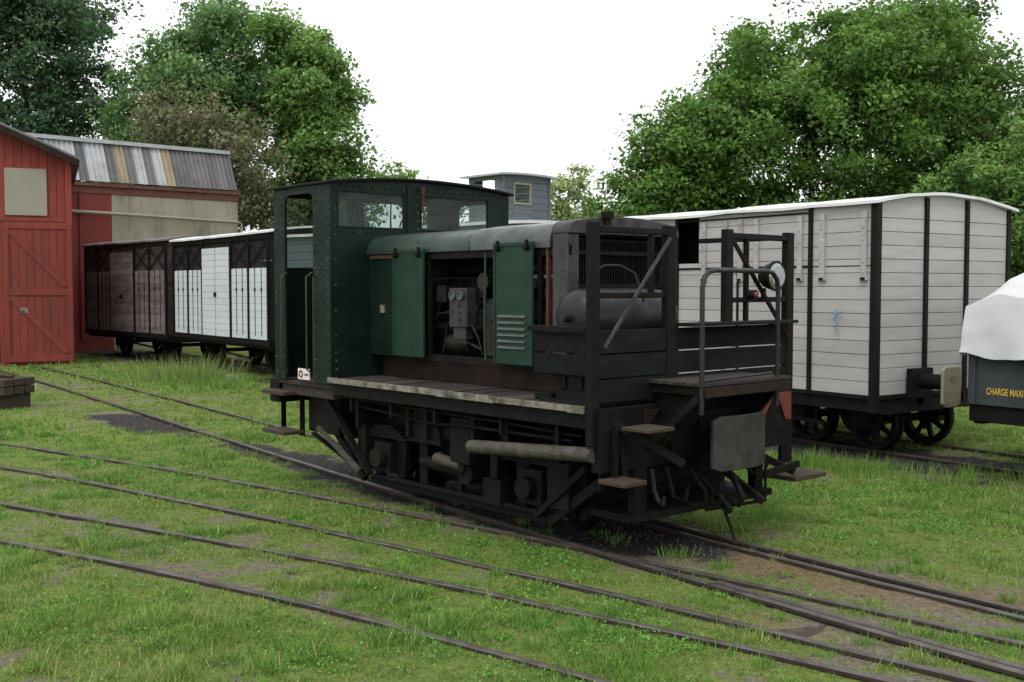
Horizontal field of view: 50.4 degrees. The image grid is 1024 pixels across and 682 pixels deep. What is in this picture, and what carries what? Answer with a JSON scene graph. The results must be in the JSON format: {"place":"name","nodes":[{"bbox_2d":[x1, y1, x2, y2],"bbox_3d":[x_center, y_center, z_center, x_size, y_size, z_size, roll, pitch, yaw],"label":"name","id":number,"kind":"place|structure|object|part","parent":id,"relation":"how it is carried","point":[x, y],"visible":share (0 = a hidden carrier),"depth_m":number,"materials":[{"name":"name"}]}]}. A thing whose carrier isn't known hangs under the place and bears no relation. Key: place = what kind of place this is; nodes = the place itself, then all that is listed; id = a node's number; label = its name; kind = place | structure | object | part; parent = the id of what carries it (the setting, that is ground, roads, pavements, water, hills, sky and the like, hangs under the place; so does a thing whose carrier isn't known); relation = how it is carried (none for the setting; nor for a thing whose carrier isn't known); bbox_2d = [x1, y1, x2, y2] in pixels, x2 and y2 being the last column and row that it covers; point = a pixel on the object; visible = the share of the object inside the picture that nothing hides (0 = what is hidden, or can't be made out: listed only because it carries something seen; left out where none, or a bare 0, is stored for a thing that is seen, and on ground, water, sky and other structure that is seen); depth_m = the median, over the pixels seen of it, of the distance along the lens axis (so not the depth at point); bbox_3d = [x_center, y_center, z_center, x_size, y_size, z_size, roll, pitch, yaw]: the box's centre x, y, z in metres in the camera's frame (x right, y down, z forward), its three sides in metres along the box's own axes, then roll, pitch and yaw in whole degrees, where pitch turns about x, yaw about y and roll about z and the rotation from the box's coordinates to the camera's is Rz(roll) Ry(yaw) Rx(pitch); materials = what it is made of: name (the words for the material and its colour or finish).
{"place":"outdoors","nodes":[
{"label":"outdoors","id":0,"kind":"place"},
{"bbox_2d":[0,346,1023,681],"bbox_3d":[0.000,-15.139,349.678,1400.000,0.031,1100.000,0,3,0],"label":"ground","id":1,"kind":"structure","parent":0,"point":[640,550],"depth_m":7.54,"materials":[{"name":"green plant"}]},
{"bbox_2d":[0,374,34,409],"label":"timber stack","id":2,"kind":"object","parent":1,"relation":"on","point":[16,391],"visible":0.98,"depth_m":17.14,"materials":[{"name":"brown wood"}]},
{"bbox_2d":[0,122,79,365],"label":"red shed","id":3,"kind":"structure","parent":1,"relation":"on","point":[34,286],"depth_m":26.54,"materials":[{"name":"red wood"}]},
{"bbox_2d":[2,221,73,362],"bbox_3d":[-11.568,-1.186,26.594,1.540,3.420,0.062,-1,3,-23],"label":"door","id":4,"kind":"structure","parent":3,"relation":"in","point":[24,320],"depth_m":26.58,"materials":[{"name":"red wood"}]},
{"bbox_2d":[0,0,144,183],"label":"oak tree","id":5,"kind":"object","parent":1,"relation":"on","point":[29,29],"visible":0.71,"depth_m":45.87,"materials":[{"name":"green plant"}]},
{"bbox_2d":[4,132,242,351],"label":"workshop building","id":6,"kind":"structure","parent":1,"relation":"on","point":[200,197],"depth_m":33.70,"materials":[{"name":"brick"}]},
{"bbox_2d":[118,350,254,383],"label":"tall weeds","id":7,"kind":"object","parent":1,"relation":"on","point":[195,368],"visible":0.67,"depth_m":22.38,"materials":[{"name":"green plant"}]},
{"bbox_2d":[85,0,301,231],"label":"broadleaf tree","id":8,"kind":"object","parent":1,"relation":"on","point":[214,25],"visible":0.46,"depth_m":42.96,"materials":[{"name":"green plant"}]},
{"bbox_2d":[119,73,312,232],"bbox_3d":[-10.860,-4.865,39.884,7.110,9.867,4.870,0,3,0],"label":"half bare tree","id":9,"kind":"object","parent":1,"relation":"on","point":[175,134],"visible":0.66,"depth_m":39.22,"materials":[{"name":"green plant"}]},
{"bbox_2d":[226,375,238,380],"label":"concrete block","id":10,"kind":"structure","parent":1,"relation":"on","point":[232,378],"depth_m":22.28,"materials":[{"name":"grey concrete"}]},
{"bbox_2d":[239,0,388,228],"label":"broadleaf tree","id":11,"kind":"object","parent":1,"relation":"on","point":[309,63],"visible":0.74,"depth_m":42.58,"materials":[{"name":"green plant"}]},
{"bbox_2d":[364,156,468,227],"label":"broadleaf tree","id":12,"kind":"object","parent":1,"relation":"on","point":[410,174],"visible":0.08,"depth_m":59.53,"materials":[{"name":"green plant"}]},
{"bbox_2d":[0,501,905,681],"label":"railway track","id":13,"kind":"structure","parent":1,"relation":"on","point":[825,667],"depth_m":6.48,"materials":[{"name":"metal"}]},
{"bbox_2d":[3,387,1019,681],"bbox_3d":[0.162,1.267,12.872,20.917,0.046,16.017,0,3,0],"label":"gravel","id":14,"kind":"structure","parent":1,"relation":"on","point":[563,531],"depth_m":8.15,"materials":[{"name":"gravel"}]},
{"bbox_2d":[0,363,1023,679],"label":"railway track","id":15,"kind":"structure","parent":1,"relation":"on","point":[922,591],"depth_m":7.04,"materials":[{"name":"metal"}]},
{"bbox_2d":[262,178,825,539],"bbox_3d":[0.067,-0.036,9.441,2.400,2.883,4.930,-2,4,-41],"label":"diesel locomotive","id":16,"kind":"object","parent":15,"relation":"on","point":[439,352],"visible":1,"depth_m":8.39,"materials":[{"name":"black metal"}]},
{"bbox_2d":[392,247,424,357],"bbox_3d":[-0.903,-0.333,9.352,0.050,0.935,0.455,-2,4,-41],"label":"hood door","id":17,"kind":"structure","parent":16,"relation":"in","point":[408,266],"depth_m":9.35,"materials":[{"name":"green paint"}]},
{"bbox_2d":[493,239,533,365],"bbox_3d":[-0.002,-0.294,8.334,0.050,0.955,0.455,-2,4,-41],"label":"hood door","id":18,"kind":"structure","parent":16,"relation":"in","point":[513,262],"depth_m":8.33,"materials":[{"name":"green paint"}]},
{"bbox_2d":[0,442,1023,681],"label":"railway track","id":19,"kind":"structure","parent":1,"relation":"on","point":[924,669],"depth_m":7.07,"materials":[{"name":"metal"}]},
{"bbox_2d":[0,456,1023,681],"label":"clover","id":20,"kind":"object","parent":1,"relation":"on","point":[486,600],"visible":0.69,"depth_m":7.04,"materials":[{"name":"green plant"}]},
{"bbox_2d":[113,351,1023,475],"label":"railway track","id":21,"kind":"structure","parent":1,"relation":"on","point":[908,456],"depth_m":12.75,"materials":[{"name":"metal"}]},
{"bbox_2d":[81,235,250,359],"bbox_3d":[-9.513,-1.190,29.870,2.480,3.238,5.380,-3,4,-43],"label":"covered wagon","id":22,"kind":"object","parent":21,"relation":"on","point":[128,296],"visible":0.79,"depth_m":28.74,"materials":[{"name":"brown wood"}]},
{"bbox_3d":[-10.697,-1.327,29.382,0.028,2.105,0.705,-3,4,-43],"label":"sliding door","id":23,"kind":"part","parent":22,"relation":"part of","materials":[{"name":"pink wood"}]},
{"bbox_3d":[-10.192,-1.300,28.835,0.028,2.105,0.705,-3,4,-43],"label":"sliding door","id":24,"kind":"part","parent":22,"relation":"part of","materials":[{"name":"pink wood"}]},
{"bbox_2d":[169,226,312,373],"bbox_3d":[-5.701,-0.936,25.217,2.480,3.185,5.780,-2,3,-37],"label":"covered wagon","id":25,"kind":"object","parent":21,"relation":"on","point":[223,292],"visible":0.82,"depth_m":24.11,"materials":[{"name":"white wood"}]},
{"bbox_3d":[-6.920,-1.120,24.841,0.028,1.975,0.770,-2,3,-37],"label":"sliding door","id":26,"kind":"part","parent":25,"relation":"part of","materials":[{"name":"white wood"}]},
{"bbox_3d":[-6.436,-1.089,24.192,0.028,1.975,0.770,-2,3,-37],"label":"sliding door","id":27,"kind":"part","parent":25,"relation":"part of","materials":[{"name":"white wood"}]},
{"bbox_2d":[287,172,557,277],"bbox_3d":[-1.488,-0.945,20.162,2.450,3.695,6.840,-3,4,-42],"label":"brake wagon","id":28,"kind":"object","parent":21,"relation":"on","point":[533,206],"visible":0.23,"depth_m":17.45,"materials":[{"name":"grey wood"}]},
{"bbox_2d":[628,192,1018,450],"bbox_3d":[3.566,-0.285,14.252,2.640,2.952,5.630,-2,3,-34],"label":"covered wagon","id":29,"kind":"object","parent":21,"relation":"on","point":[899,358],"visible":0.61,"depth_m":12.25,"materials":[{"name":"grey wood"}]},
{"bbox_2d":[959,273,1023,426],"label":"open wagon","id":30,"kind":"object","parent":21,"relation":"on","point":[992,341],"visible":1,"depth_m":10.45,"materials":[{"name":"grey metal"}]},
{"bbox_2d":[551,158,615,220],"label":"ash tree","id":31,"kind":"object","parent":1,"relation":"on","point":[562,210],"visible":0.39,"depth_m":49.32,"materials":[{"name":"green plant"}]},
{"bbox_2d":[576,90,762,218],"bbox_3d":[3.161,-2.258,23.446,4.666,6.260,3.673,0,3,0],"label":"broadleaf tree","id":32,"kind":"object","parent":1,"relation":"on","point":[655,182],"visible":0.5,"depth_m":22.51,"materials":[{"name":"green plant"}]},
{"bbox_2d":[607,0,1022,216],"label":"broadleaf tree","id":33,"kind":"object","parent":1,"relation":"on","point":[785,103],"visible":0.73,"depth_m":22.51,"materials":[{"name":"green plant"}]},
{"bbox_2d":[781,0,1023,286],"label":"broadleaf tree","id":34,"kind":"object","parent":1,"relation":"on","point":[985,131],"visible":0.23,"depth_m":24.39,"materials":[{"name":"green plant"}]},
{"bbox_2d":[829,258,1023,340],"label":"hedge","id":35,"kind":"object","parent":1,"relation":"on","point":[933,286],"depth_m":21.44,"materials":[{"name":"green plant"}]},
{"bbox_2d":[903,92,1023,286],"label":"broadleaf tree","id":36,"kind":"object","parent":1,"relation":"on","point":[993,181],"visible":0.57,"depth_m":20.15,"materials":[{"name":"green plant"}]},
{"bbox_2d":[974,63,1023,167],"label":"broadleaf tree","id":37,"kind":"object","parent":1,"relation":"on","point":[1014,90],"depth_m":26.24,"materials":[{"name":"green plant"}]},
{"bbox_2d":[0,0,1023,260],"label":"sky","id":38,"kind":"structure","parent":0,"point":[460,88],"materials":[{"name":"white"}]}
]}

